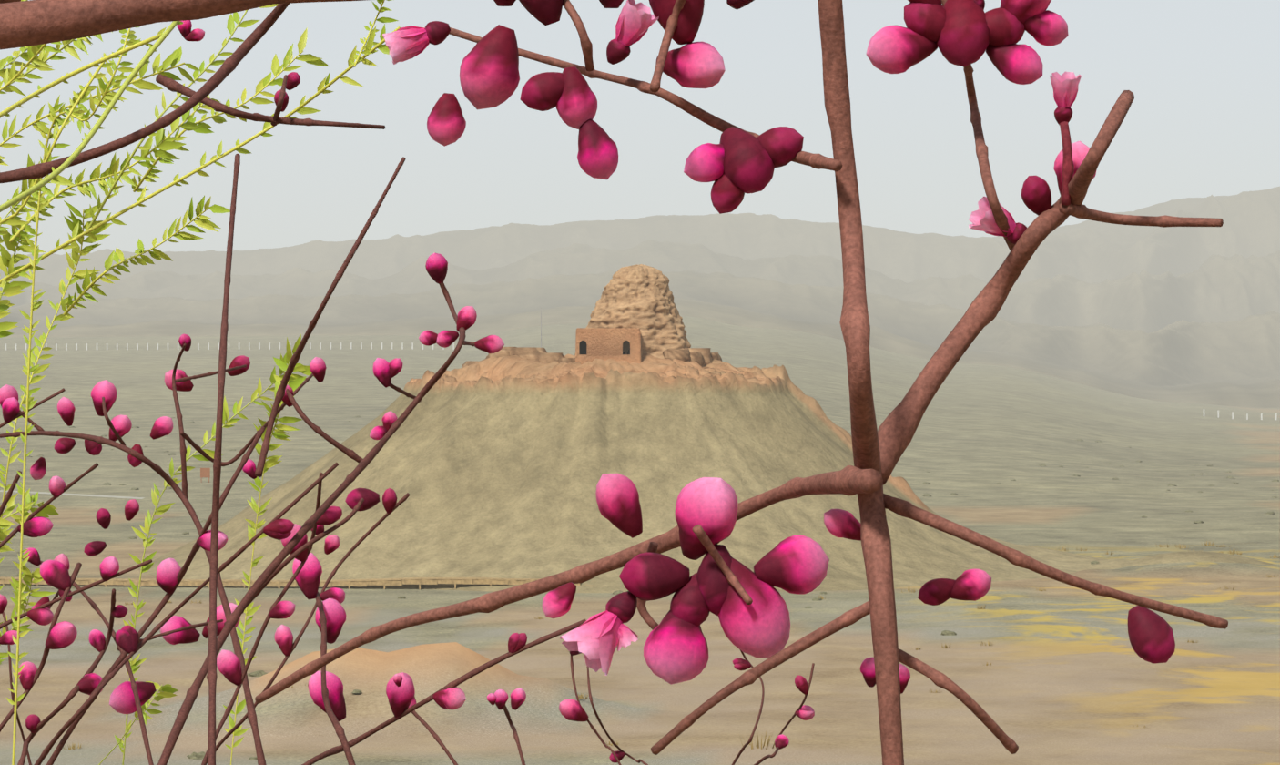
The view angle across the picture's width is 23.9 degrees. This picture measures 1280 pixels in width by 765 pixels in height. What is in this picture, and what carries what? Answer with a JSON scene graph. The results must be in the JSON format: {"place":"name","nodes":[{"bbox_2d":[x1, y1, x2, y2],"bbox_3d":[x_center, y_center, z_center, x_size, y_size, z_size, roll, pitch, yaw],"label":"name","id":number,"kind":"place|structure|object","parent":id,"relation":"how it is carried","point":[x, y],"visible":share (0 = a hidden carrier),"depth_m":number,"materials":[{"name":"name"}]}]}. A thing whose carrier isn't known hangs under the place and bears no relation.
{"place":"outdoors","nodes":[
{"label":"outdoors","id":0,"kind":"place"},
{"bbox_2d":[0,489,144,498],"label":"track path","id":1,"kind":"structure","parent":0,"point":[83,494],"depth_m":441.03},
{"bbox_2d":[0,576,593,589],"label":"boardwalk path","id":2,"kind":"structure","parent":0,"point":[384,582],"depth_m":260.61,"materials":[{"name":"brown wood"}]},
{"bbox_2d":[0,314,1279,764],"bbox_3d":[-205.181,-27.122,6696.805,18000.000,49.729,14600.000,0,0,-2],"label":"ground plain","id":3,"kind":"structure","parent":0,"point":[1069,675],"depth_m":234.92,"materials":[{"name":"beige sand"}]},
{"bbox_2d":[0,0,400,764],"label":"willow branches","id":4,"kind":"object","parent":3,"relation":"on","point":[22,229],"visible":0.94,"depth_m":2.65,"materials":[{"name":"green plant"}]},
{"bbox_2d":[200,467,210,482],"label":"info board","id":5,"kind":"object","parent":3,"relation":"on","point":[205,472],"visible":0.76,"depth_m":468.16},
{"bbox_2d":[0,0,1228,764],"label":"flowering tree","id":6,"kind":"object","parent":3,"relation":"on","point":[746,606],"visible":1,"depth_m":0.63,"materials":[{"name":"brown plant"}]},
{"bbox_2d":[5,342,1276,419],"bbox_3d":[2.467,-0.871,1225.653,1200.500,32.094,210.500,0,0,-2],"label":"fence posts","id":7,"kind":"object","parent":3,"relation":"on","point":[371,348],"visible":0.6,"depth_m":1291.72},
{"bbox_2d":[5,415,1279,759],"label":"scrub bush","id":8,"kind":"object","parent":3,"relation":"on","point":[262,672],"visible":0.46,"depth_m":376.28,"materials":[{"name":"plant"}]},
{"bbox_2d":[63,540,1279,750],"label":"dry grass tufts","id":9,"kind":"object","parent":3,"relation":"on","point":[1233,552],"visible":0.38,"depth_m":237.49,"materials":[{"name":"beige plant"}]},
{"bbox_2d":[0,186,1279,407],"bbox_3d":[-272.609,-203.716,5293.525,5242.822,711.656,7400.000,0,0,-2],"label":"mountains","id":10,"kind":"structure","parent":0,"point":[1180,314],"depth_m":3752.73,"materials":[{"name":"grey stone"}]},
{"bbox_2d":[0,0,1279,254],"label":"sky","id":11,"kind":"structure","parent":0,"point":[1203,117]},
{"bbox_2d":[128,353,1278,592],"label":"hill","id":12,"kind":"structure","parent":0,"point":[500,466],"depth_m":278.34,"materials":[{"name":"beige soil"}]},
{"bbox_2d":[540,307,541,347],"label":"mast pole","id":13,"kind":"object","parent":12,"relation":"on","point":[541,327],"visible":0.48,"depth_m":298.30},
{"bbox_2d":[462,346,721,366],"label":"ruined walls","id":14,"kind":"structure","parent":12,"relation":"on","point":[701,357],"depth_m":294.89,"materials":[{"name":"beige stone"}]},
{"bbox_2d":[574,264,690,364],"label":"ruined stupa","id":15,"kind":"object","parent":12,"relation":"on","point":[634,315],"depth_m":296.43,"materials":[{"name":"beige stone"}]}
]}

